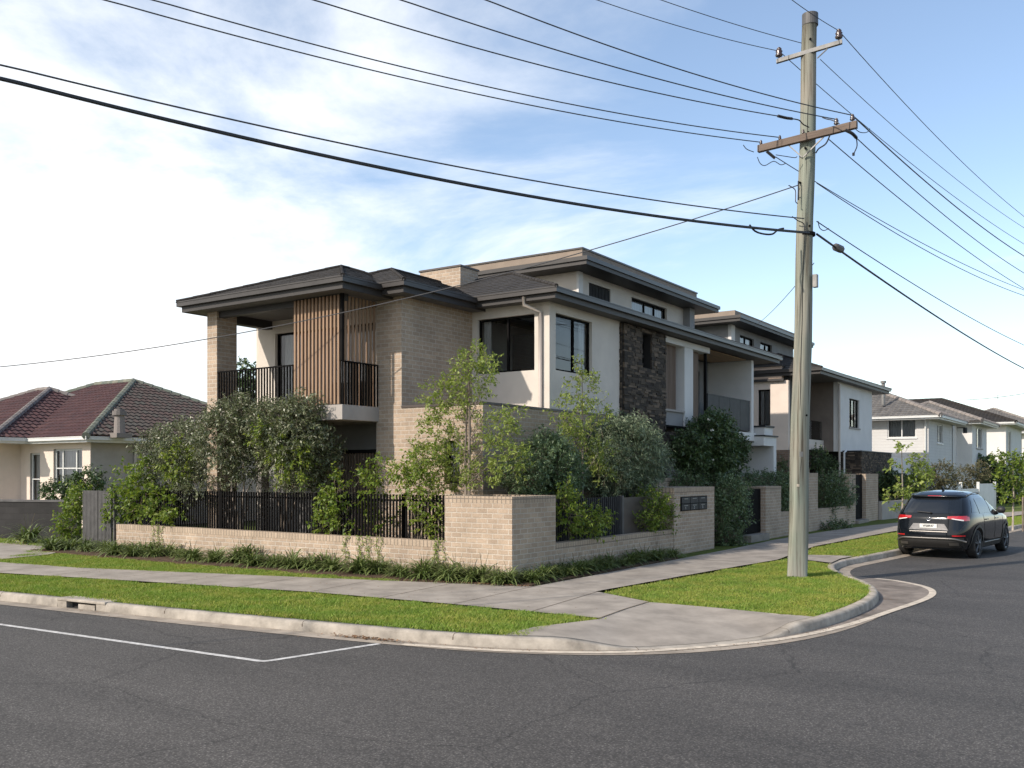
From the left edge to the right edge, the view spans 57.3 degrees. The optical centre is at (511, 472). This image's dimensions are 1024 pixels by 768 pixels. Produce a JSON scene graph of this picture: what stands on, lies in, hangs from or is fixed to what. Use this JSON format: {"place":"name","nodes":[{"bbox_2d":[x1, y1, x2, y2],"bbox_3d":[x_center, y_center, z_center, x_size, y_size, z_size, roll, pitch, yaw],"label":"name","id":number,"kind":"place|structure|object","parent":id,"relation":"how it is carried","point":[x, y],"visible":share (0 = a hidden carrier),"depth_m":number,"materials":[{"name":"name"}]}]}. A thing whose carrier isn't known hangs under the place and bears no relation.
{"place":"outdoors","nodes":[
{"label":"outdoors","id":0,"kind":"place"},
{"bbox_2d":[0,541,55,558],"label":"driveway","id":1,"kind":"structure","parent":0,"point":[7,550],"depth_m":24.03,"materials":[{"name":"concrete"}]},
{"bbox_2d":[0,500,1021,635],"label":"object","id":2,"kind":"structure","parent":0,"point":[1008,508],"depth_m":22.52,"materials":[{"name":"plant"}]},
{"bbox_2d":[0,537,79,546],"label":"neighbour grass","id":3,"kind":"structure","parent":2,"relation":"on","point":[5,540],"depth_m":26.69,"materials":[{"name":"plant"}]},
{"bbox_2d":[2,513,56,545],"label":"grass tuft","id":4,"kind":"object","parent":3,"relation":"on","point":[27,535],"visible":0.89,"depth_m":26.34,"materials":[{"name":"green plant"}]},
{"bbox_2d":[49,479,92,544],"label":"climbing shrub","id":5,"kind":"object","parent":3,"relation":"on","point":[74,509],"visible":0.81,"depth_m":25.61,"materials":[{"name":"green plant"}]},
{"bbox_2d":[0,499,81,541],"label":"block wall","id":6,"kind":"structure","parent":2,"relation":"on","point":[12,512],"depth_m":27.95,"materials":[{"name":"grey concrete"}]},
{"bbox_2d":[36,463,108,502],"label":"dark shrub","id":7,"kind":"object","parent":2,"relation":"on","point":[93,479],"visible":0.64,"depth_m":31.30,"materials":[{"name":"green plant"}]},
{"bbox_2d":[83,490,116,548],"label":"slat gate","id":8,"kind":"structure","parent":2,"relation":"on","point":[93,502],"depth_m":24.57,"materials":[{"name":"grey wood"}]},
{"bbox_2d":[0,378,255,526],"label":"bungalow","id":9,"kind":"object","parent":2,"relation":"on","point":[47,433],"visible":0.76,"depth_m":35.33,"materials":[{"name":"beige"}]},
{"bbox_2d":[32,451,59,499],"bbox_3d":[-17.533,0.440,35.413,0.820,2.820,1.050,0,0,34],"label":"window","id":10,"kind":"structure","parent":9,"relation":"in","point":[38,454],"depth_m":35.24,"materials":[{"name":"white glass"}]},
{"bbox_2d":[56,449,81,489],"bbox_3d":[-15.957,-0.098,33.863,1.970,1.496,0.258,0,0,34],"label":"window","id":11,"kind":"structure","parent":9,"relation":"in","point":[70,459],"depth_m":34.07,"materials":[{"name":"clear glass"}]},
{"bbox_2d":[0,550,398,580],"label":"grass lawn","id":12,"kind":"structure","parent":2,"relation":"on","point":[69,560],"depth_m":20.21,"materials":[{"name":"green plant"}]},
{"bbox_2d":[116,524,444,571],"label":"front wall","id":13,"kind":"structure","parent":2,"relation":"on","point":[402,549],"depth_m":20.59,"materials":[{"name":"beige brick"}]},
{"bbox_2d":[0,573,606,635],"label":"verge grass","id":14,"kind":"structure","parent":2,"relation":"on","point":[376,611],"depth_m":14.20,"materials":[{"name":"green plant"}]},
{"bbox_2d":[0,562,647,617],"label":"footpath","id":15,"kind":"structure","parent":2,"relation":"on","point":[596,604],"depth_m":16.17,"materials":[{"name":"concrete"}]},
{"bbox_2d":[31,548,677,586],"bbox_3d":[-4.028,2.019,23.333,14.820,0.062,8.150,0,0,34],"label":"garden bed","id":16,"kind":"object","parent":2,"relation":"on","point":[165,558],"visible":0.31,"depth_m":19.38,"materials":[{"name":"soil"}]},
{"bbox_2d":[28,529,70,551],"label":"strappy plant","id":17,"kind":"object","parent":16,"relation":"on","point":[50,544],"visible":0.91,"depth_m":24.01,"materials":[{"name":"green plant"}]},
{"bbox_2d":[94,536,135,556],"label":"strappy plant","id":18,"kind":"object","parent":16,"relation":"on","point":[116,549],"visible":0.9,"depth_m":22.55,"materials":[{"name":"green plant"}]},
{"bbox_2d":[228,544,270,568],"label":"strappy plant","id":19,"kind":"object","parent":16,"relation":"on","point":[250,562],"visible":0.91,"depth_m":19.87,"materials":[{"name":"green plant"}]},
{"bbox_2d":[306,549,351,571],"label":"strappy plant","id":20,"kind":"object","parent":16,"relation":"on","point":[329,564],"visible":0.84,"depth_m":18.95,"materials":[{"name":"green plant"}]},
{"bbox_2d":[331,547,385,574],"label":"strappy plant","id":21,"kind":"object","parent":16,"relation":"on","point":[357,562],"visible":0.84,"depth_m":18.42,"materials":[{"name":"green plant"}]},
{"bbox_2d":[353,550,407,575],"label":"strappy plant","id":22,"kind":"object","parent":16,"relation":"on","point":[376,569],"visible":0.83,"depth_m":18.37,"materials":[{"name":"green plant"}]},
{"bbox_2d":[390,555,443,581],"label":"strappy plant","id":23,"kind":"object","parent":16,"relation":"on","point":[419,573],"visible":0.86,"depth_m":17.50,"materials":[{"name":"green plant"}]},
{"bbox_2d":[425,558,477,583],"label":"strappy plant","id":24,"kind":"object","parent":16,"relation":"on","point":[449,576],"visible":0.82,"depth_m":17.18,"materials":[{"name":"green plant"}]},
{"bbox_2d":[455,552,500,583],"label":"strappy plant","id":25,"kind":"object","parent":16,"relation":"on","point":[482,567],"visible":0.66,"depth_m":17.14,"materials":[{"name":"green plant"}]},
{"bbox_2d":[478,563,519,586],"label":"strappy plant","id":26,"kind":"object","parent":16,"relation":"on","point":[494,578],"visible":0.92,"depth_m":16.71,"materials":[{"name":"green plant"}]},
{"bbox_2d":[176,247,782,539],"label":"corner townhouse","id":27,"kind":"structure","parent":2,"relation":"on","point":[637,339],"depth_m":22.92,"materials":[{"name":"beige brick"}]},
{"bbox_2d":[278,322,375,406],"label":"sliding door","id":28,"kind":"structure","parent":27,"relation":"in","point":[285,341],"depth_m":24.40,"materials":[{"name":"black glass"}]},
{"bbox_2d":[479,314,533,373],"bbox_3d":[0.141,-2.848,23.151,1.672,1.836,0.924,0,0,34],"label":"window","id":29,"kind":"structure","parent":27,"relation":"in","point":[522,345],"depth_m":23.34,"materials":[{"name":"black metal"}]},
{"bbox_2d":[556,314,588,374],"bbox_3d":[1.400,-3.110,23.041,0.161,1.352,1.742,0,0,34],"label":"window","id":30,"kind":"structure","parent":27,"relation":"in","point":[580,326],"depth_m":23.58,"materials":[{"name":"black metal"}]},
{"bbox_2d":[589,284,609,301],"bbox_3d":[2.727,-5.575,29.715,0.140,0.642,1.392,0,0,34],"label":"window","id":31,"kind":"structure","parent":27,"relation":"in","point":[594,291],"depth_m":29.65,"materials":[{"name":"glass"}]},
{"bbox_2d":[632,298,664,318],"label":"window","id":32,"kind":"structure","parent":27,"relation":"in","point":[649,309],"depth_m":32.87,"materials":[{"name":"black metal"}]},
{"bbox_2d":[444,494,555,579],"bbox_3d":[-0.219,1.300,18.255,1.578,1.700,1.536,0,0,34],"label":"corner planter","id":33,"kind":"object","parent":2,"relation":"on","point":[518,531],"visible":0.84,"depth_m":17.66,"materials":[{"name":"beige brick"}]},
{"bbox_2d":[403,338,535,496],"bbox_3d":[-0.900,-1.016,18.914,3.076,3.433,1.037,0,0,34],"label":"slender tree","id":34,"kind":"object","parent":33,"relation":"in","point":[468,411],"visible":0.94,"depth_m":18.90,"materials":[{"name":"green plant"}]},
{"bbox_2d":[0,524,1021,649],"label":"kerb","id":35,"kind":"structure","parent":2,"relation":"on","point":[869,601],"depth_m":12.76,"materials":[{"name":"concrete"}]},
{"bbox_2d":[57,595,120,611],"bbox_3d":[-6.758,2.145,14.986,1.167,0.250,0.320,0,0,29],"label":"storm drain","id":36,"kind":"object","parent":35,"relation":"in","point":[95,604],"visible":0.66,"depth_m":14.89,"materials":[{"name":"concrete"}]},
{"bbox_2d":[549,469,618,543],"bbox_3d":[1.500,0.957,19.705,1.146,2.097,2.306,0,0,34],"label":"young shrub","id":37,"kind":"object","parent":2,"relation":"on","point":[601,522],"visible":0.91,"depth_m":19.27,"materials":[{"name":"green plant"}]},
{"bbox_2d":[556,529,673,566],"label":"side wall","id":38,"kind":"structure","parent":2,"relation":"on","point":[583,548],"depth_m":20.46,"materials":[{"name":"beige brick"}]},
{"bbox_2d":[629,482,681,534],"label":"young shrub","id":39,"kind":"object","parent":2,"relation":"on","point":[656,519],"visible":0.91,"depth_m":22.29,"materials":[{"name":"green plant"}]},
{"bbox_2d":[637,486,713,554],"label":"letterbox block","id":40,"kind":"structure","parent":2,"relation":"on","point":[695,531],"depth_m":23.98,"materials":[{"name":"beige brick"}]},
{"bbox_2d":[680,496,706,510],"bbox_3d":[4.680,0.790,24.029,0.034,0.360,1.670,0,0,34],"label":"letterbox","id":41,"kind":"object","parent":40,"relation":"attached to","point":[689,503],"visible":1,"depth_m":23.95,"materials":[{"name":"black metal"}]},
{"bbox_2d":[714,471,756,545],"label":"leafy shrub","id":42,"kind":"object","parent":2,"relation":"on","point":[737,502],"visible":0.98,"depth_m":26.12,"materials":[{"name":"green plant"}]},
{"bbox_2d":[605,558,870,617],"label":"corner grass","id":43,"kind":"structure","parent":2,"relation":"on","point":[728,588],"depth_m":15.98,"materials":[{"name":"green plant"}]},
{"bbox_2d":[747,486,780,538],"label":"gate pier","id":44,"kind":"structure","parent":2,"relation":"on","point":[771,510],"depth_m":28.95,"materials":[{"name":"beige brick"}]},
{"bbox_2d":[732,489,768,542],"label":"dark gate","id":45,"kind":"structure","parent":44,"relation":"attached to","point":[753,530],"depth_m":28.11,"materials":[{"name":"black metal"}]},
{"bbox_2d":[538,511,1021,590],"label":"side footpath","id":46,"kind":"structure","parent":2,"relation":"on","point":[753,553],"depth_m":21.05,"materials":[{"name":"concrete"}]},
{"bbox_2d":[743,11,869,576],"bbox_3d":[5.534,-3.368,17.969,2.500,11.050,1.349,0,0,-5],"label":"utility pole","id":47,"kind":"object","parent":2,"relation":"on","point":[806,281],"visible":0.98,"depth_m":18.06,"materials":[{"name":"grey wood"}]},
{"bbox_2d":[0,185,797,366],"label":"service wire","id":48,"kind":"object","parent":47,"relation":"attached to","point":[412,296],"visible":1,"depth_m":19.80,"materials":[{"name":"metal"}]},
{"bbox_2d":[0,64,803,218],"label":"overhead wire","id":49,"kind":"object","parent":47,"relation":"attached to","point":[11,67],"visible":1,"depth_m":13.06,"materials":[{"name":"black metal"}]},
{"bbox_2d":[0,76,809,233],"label":"overhead cable","id":50,"kind":"object","parent":47,"relation":"attached to","point":[76,97],"visible":1,"depth_m":12.84,"materials":[{"name":"black rubber"}]},
{"bbox_2d":[103,0,759,142],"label":"overhead wire","id":51,"kind":"object","parent":47,"relation":"attached to","point":[408,78],"visible":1,"depth_m":14.44,"materials":[{"name":"black metal"}]},
{"bbox_2d":[152,0,778,137],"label":"overhead wire","id":52,"kind":"object","parent":47,"relation":"attached to","point":[443,76],"visible":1,"depth_m":14.55,"materials":[{"name":"black metal"}]},
{"bbox_2d":[313,0,777,115],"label":"overhead wire","id":53,"kind":"object","parent":47,"relation":"attached to","point":[531,62],"visible":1,"depth_m":14.55,"materials":[{"name":"metal"}]},
{"bbox_2d":[400,0,834,119],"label":"overhead wire","id":54,"kind":"object","parent":47,"relation":"attached to","point":[604,63],"visible":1,"depth_m":14.83,"materials":[{"name":"metal"}]},
{"bbox_2d":[485,0,851,114],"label":"overhead wire","id":55,"kind":"object","parent":47,"relation":"attached to","point":[658,62],"visible":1,"depth_m":15.00,"materials":[{"name":"metal"}]},
{"bbox_2d":[816,233,1023,368],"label":"overhead cable","id":56,"kind":"object","parent":47,"relation":"attached to","point":[855,261],"visible":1,"depth_m":23.44,"materials":[{"name":"rubber"}]},
{"bbox_2d":[855,117,1023,255],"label":"overhead wire","id":57,"kind":"object","parent":47,"relation":"attached to","point":[930,185],"visible":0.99,"depth_m":21.01,"materials":[{"name":"metal"}]},
{"bbox_2d":[809,473,817,531],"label":"boundary pier","id":58,"kind":"structure","parent":2,"relation":"on","point":[813,501],"depth_m":32.63,"materials":[{"name":"beige brick"}]},
{"bbox_2d":[816,467,843,516],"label":"clipped hedge","id":59,"kind":"object","parent":2,"relation":"on","point":[825,499],"visible":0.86,"depth_m":34.45,"materials":[{"name":"green plant"}]},
{"bbox_2d":[818,506,848,529],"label":"planter wall","id":60,"kind":"structure","parent":2,"relation":"on","point":[825,513],"depth_m":34.38,"materials":[{"name":"beige brick"}]},
{"bbox_2d":[819,516,854,530],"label":"shrub","id":61,"kind":"object","parent":2,"relation":"on","point":[835,525],"visible":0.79,"depth_m":33.68,"materials":[{"name":"green plant"}]},
{"bbox_2d":[829,467,858,510],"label":"clipped hedge","id":62,"kind":"object","parent":2,"relation":"on","point":[844,489],"visible":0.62,"depth_m":36.15,"materials":[{"name":"green plant"}]},
{"bbox_2d":[842,474,855,524],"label":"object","id":63,"kind":"object","parent":2,"relation":"on","point":[852,515],"visible":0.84,"depth_m":36.80,"materials":[{"name":"beige brick"}]},
{"bbox_2d":[856,474,868,523],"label":"dark gate","id":64,"kind":"structure","parent":2,"relation":"on","point":[859,520],"depth_m":38.27,"materials":[{"name":"black metal"}]},
{"bbox_2d":[861,474,877,520],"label":"pier","id":65,"kind":"structure","parent":2,"relation":"on","point":[870,497],"depth_m":39.31,"materials":[{"name":"beige brick"}]},
{"bbox_2d":[878,500,907,519],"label":"grey garden wall","id":66,"kind":"structure","parent":2,"relation":"on","point":[884,512],"depth_m":40.97,"materials":[{"name":"concrete"}]},
{"bbox_2d":[882,440,934,521],"bbox_3d":[11.370,0.556,26.971,1.442,2.990,1.187,0,0,34],"label":"street tree","id":67,"kind":"object","parent":2,"relation":"on","point":[906,494],"visible":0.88,"depth_m":26.92,"materials":[{"name":"green plant"}]},
{"bbox_2d":[808,515,1021,556],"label":"side verge grass","id":68,"kind":"structure","parent":2,"relation":"on","point":[846,548],"depth_m":25.58,"materials":[{"name":"green plant"}]},
{"bbox_2d":[903,456,935,491],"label":"garden shrub","id":69,"kind":"object","parent":2,"relation":"on","point":[917,476],"visible":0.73,"depth_m":42.88,"materials":[{"name":"green plant"}]},
{"bbox_2d":[919,458,962,490],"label":"garden shrub","id":70,"kind":"object","parent":2,"relation":"on","point":[941,482],"visible":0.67,"depth_m":44.27,"materials":[{"name":"green plant"}]},
{"bbox_2d":[922,482,995,508],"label":"white fence","id":71,"kind":"object","parent":2,"relation":"on","point":[987,492],"visible":0.28,"depth_m":50.06,"materials":[{"name":"white"}]},
{"bbox_2d":[908,398,1023,496],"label":"dark roof house","id":72,"kind":"structure","parent":2,"relation":"on","point":[1005,436],"depth_m":74.46,"materials":[{"name":"white paint"}]},
{"bbox_2d":[953,459,992,488],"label":"garden shrub","id":73,"kind":"object","parent":2,"relation":"on","point":[972,473],"visible":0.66,"depth_m":50.83,"materials":[{"name":"green plant"}]},
{"bbox_2d":[977,453,1023,503],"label":"garden hedge","id":74,"kind":"object","parent":2,"relation":"on","point":[993,468],"visible":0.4,"depth_m":61.45,"materials":[{"name":"green plant"}]},
{"bbox_2d":[984,395,1023,455],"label":"house","id":75,"kind":"structure","parent":2,"relation":"on","point":[1006,414],"depth_m":99.77,"materials":[{"name":"grey tile"}]},
{"bbox_2d":[988,448,1023,531],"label":"street tree","id":76,"kind":"object","parent":2,"relation":"on","point":[1020,463],"visible":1,"depth_m":32.90,"materials":[{"name":"green plant"}]},
{"bbox_2d":[0,530,1023,767],"bbox_3d":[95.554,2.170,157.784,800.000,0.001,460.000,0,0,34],"label":"road","id":77,"kind":"structure","parent":0,"point":[936,680],"depth_m":9.03,"materials":[{"name":"grey asphalt"}]},
{"bbox_2d":[0,624,378,661],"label":"road line","id":78,"kind":"object","parent":77,"relation":"on","point":[250,659],"visible":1,"depth_m":11.59,"materials":[{"name":"paint"}]},
{"bbox_2d":[0,528,1021,654],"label":"gutter tray","id":79,"kind":"object","parent":77,"relation":"on","point":[846,570],"visible":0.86,"depth_m":12.67,"materials":[{"name":"concrete"}]},
{"bbox_2d":[39,551,917,653],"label":"leaf litter","id":80,"kind":"object","parent":79,"relation":"on","point":[364,637],"visible":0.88,"depth_m":12.27,"materials":[{"name":"plant"}]},
{"bbox_2d":[402,578,935,652],"bbox_3d":[3.945,2.159,14.326,11.544,0.001,2.930,0,0,-40],"label":"edge line","id":81,"kind":"object","parent":77,"relation":"on","point":[932,593],"visible":1,"depth_m":11.82,"materials":[{"name":"beige paint"}]},
{"bbox_2d":[614,576,928,650],"bbox_3d":[4.805,2.162,14.908,2.504,0.001,10.544,0,0,34],"label":"kerb apron","id":82,"kind":"object","parent":77,"relation":"on","point":[899,593],"visible":0.81,"depth_m":16.46,"materials":[{"name":"grey concrete"}]},
{"bbox_2d":[897,487,1008,557],"bbox_3d":[11.946,1.269,25.308,2.128,1.792,4.615,0,0,41],"label":"parked car","id":83,"kind":"object","parent":77,"relation":"on","point":[972,524],"visible":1,"depth_m":23.80,"materials":[{"name":"black paint"}]},
{"bbox_2d":[0,0,1023,416],"label":"sky","id":84,"kind":"structure","parent":0,"point":[110,218],"materials":[{"name":"blue"}]},
{"bbox_2d":[503,602,812,645],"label":"crossing ramp","id":85,"kind":"structure","parent":0,"point":[652,624],"depth_m":12.62,"materials":[{"name":"concrete"}]},
{"bbox_2d":[714,533,733,543],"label":"garden ground","id":86,"kind":"structure","parent":0,"point":[720,541],"depth_m":27.24,"materials":[{"name":"soil"}]},
{"bbox_2d":[99,453,192,530],"bbox_3d":[-9.305,0.748,23.792,3.421,2.517,1.156,0,0,34],"label":"climbing shrub","id":87,"kind":"object","parent":86,"relation":"on","point":[129,492],"visible":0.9,"depth_m":23.69,"materials":[{"name":"green plant"}]},
{"bbox_2d":[125,390,281,529],"bbox_3d":[-7.741,0.044,23.134,4.950,3.936,2.160,0,0,34],"label":"bushy tree","id":88,"kind":"object","parent":86,"relation":"on","point":[164,452],"visible":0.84,"depth_m":22.74,"materials":[{"name":"green plant"}]},
{"bbox_2d":[218,386,347,531],"bbox_3d":[-5.257,0.012,21.378,3.268,3.995,1.924,0,0,34],"label":"bushy tree","id":89,"kind":"object","parent":86,"relation":"on","point":[283,446],"visible":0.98,"depth_m":20.83,"materials":[{"name":"green plant"}]},
{"bbox_2d":[129,490,451,539],"bbox_3d":[-5.534,1.120,21.346,10.597,1.360,0.070,0,0,34],"label":"slat fence","id":90,"kind":"object","parent":86,"relation":"on","point":[219,509],"visible":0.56,"depth_m":21.01,"materials":[{"name":"black metal"}]},
{"bbox_2d":[306,461,354,535],"bbox_3d":[-3.855,0.876,20.097,1.411,2.254,0.966,0,0,34],"label":"climbing shrub","id":91,"kind":"object","parent":86,"relation":"on","point":[331,500],"visible":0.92,"depth_m":19.94,"materials":[{"name":"green plant"}]},
{"bbox_2d":[339,451,401,534],"bbox_3d":[-2.952,0.774,19.928,1.580,2.458,0.948,0,0,34],"label":"young shrub","id":92,"kind":"object","parent":86,"relation":"on","point":[376,483],"visible":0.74,"depth_m":19.85,"materials":[{"name":"green plant"}]},
{"bbox_2d":[384,437,450,539],"bbox_3d":[-1.938,0.632,18.843,1.713,2.742,1.016,0,0,34],"label":"young shrub","id":93,"kind":"object","parent":86,"relation":"on","point":[414,472],"visible":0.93,"depth_m":18.71,"materials":[{"name":"green plant"}]},
{"bbox_2d":[495,423,592,499],"bbox_3d":[0.708,0.474,19.929,1.698,3.071,2.708,0,0,34],"label":"rounded shrub","id":94,"kind":"object","parent":86,"relation":"on","point":[551,463],"visible":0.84,"depth_m":19.53,"materials":[{"name":"green plant"}]},
{"bbox_2d":[541,354,618,497],"bbox_3d":[1.596,-0.346,21.222,1.157,4.692,2.588,0,0,34],"label":"slender tree","id":95,"kind":"object","parent":86,"relation":"on","point":[570,431],"visible":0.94,"depth_m":21.19,"materials":[{"name":"green plant"}]},
{"bbox_2d":[556,496,620,541],"bbox_3d":[1.540,1.195,20.114,0.090,1.310,3.415,0,0,34],"label":"side fence","id":96,"kind":"object","parent":86,"relation":"on","point":[613,504],"visible":0.3,"depth_m":20.56,"materials":[{"name":"grey metal"}]},
{"bbox_2d":[572,409,675,500],"bbox_3d":[2.923,0.199,23.530,2.429,3.617,3.894,0,0,34],"label":"rounded shrub","id":97,"kind":"object","parent":86,"relation":"on","point":[645,466],"visible":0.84,"depth_m":22.75,"materials":[{"name":"green plant"}]},
{"bbox_2d":[619,495,658,533],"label":"solid gate panel","id":98,"kind":"structure","parent":86,"relation":"on","point":[629,505],"depth_m":21.89,"materials":[{"name":"metal"}]},
{"bbox_2d":[665,464,713,486],"bbox_3d":[5.068,0.875,26.968,1.312,2.255,2.197,0,0,34],"label":"terrace planting","id":99,"kind":"object","parent":86,"relation":"on","point":[697,480],"visible":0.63,"depth_m":26.62,"materials":[{"name":"green plant"}]},
{"bbox_2d":[666,405,753,506],"bbox_3d":[5.978,-0.047,28.479,2.306,4.106,4.620,0,0,34],"label":"flowering shrub","id":100,"kind":"object","parent":86,"relation":"on","point":[720,450],"visible":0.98,"depth_m":27.66,"materials":[{"name":"green plant"}]},
{"bbox_2d":[771,468,789,510],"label":"climbing shrub","id":101,"kind":"object","parent":86,"relation":"on","point":[782,483],"visible":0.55,"depth_m":30.69,"materials":[{"name":"green plant"}]},
{"bbox_2d":[695,310,912,505],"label":"second townhouse","id":102,"kind":"structure","parent":86,"relation":"on","point":[840,426],"depth_m":42.32,"materials":[{"name":"white paint"}]},
{"bbox_2d":[759,390,769,425],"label":"window","id":103,"kind":"structure","parent":102,"relation":"in","point":[761,392],"depth_m":40.43,"materials":[{"name":"black metal"}]},
{"bbox_2d":[849,399,860,429],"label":"window","id":104,"kind":"structure","parent":102,"relation":"in","point":[851,402],"depth_m":45.57,"materials":[{"name":"black metal"}]},
{"bbox_2d":[809,442,840,489],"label":"balcony plant","id":105,"kind":"object","parent":86,"relation":"on","point":[826,460],"visible":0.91,"depth_m":41.10,"materials":[{"name":"green plant"}]},
{"bbox_2d":[877,465,918,500],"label":"garden hedge","id":106,"kind":"object","parent":86,"relation":"on","point":[885,482],"visible":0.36,"depth_m":44.61,"materials":[{"name":"green plant"}]},
{"bbox_2d":[809,381,1000,488],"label":"pale house","id":107,"kind":"structure","parent":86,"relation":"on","point":[935,431],"depth_m":53.85,"materials":[{"name":"white brick"}]},
{"bbox_2d":[886,420,916,438],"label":"window","id":108,"kind":"structure","parent":107,"relation":"in","point":[897,429],"depth_m":52.88,"materials":[{"name":"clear glass"}]},
{"bbox_2d":[737,467,776,485],"bbox_3d":[8.057,0.878,31.430,1.518,2.249,2.697,0,0,34],"label":"terrace planting","id":109,"kind":"object","parent":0,"point":[760,482],"visible":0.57,"depth_m":31.10,"materials":[{"name":"green plant"}]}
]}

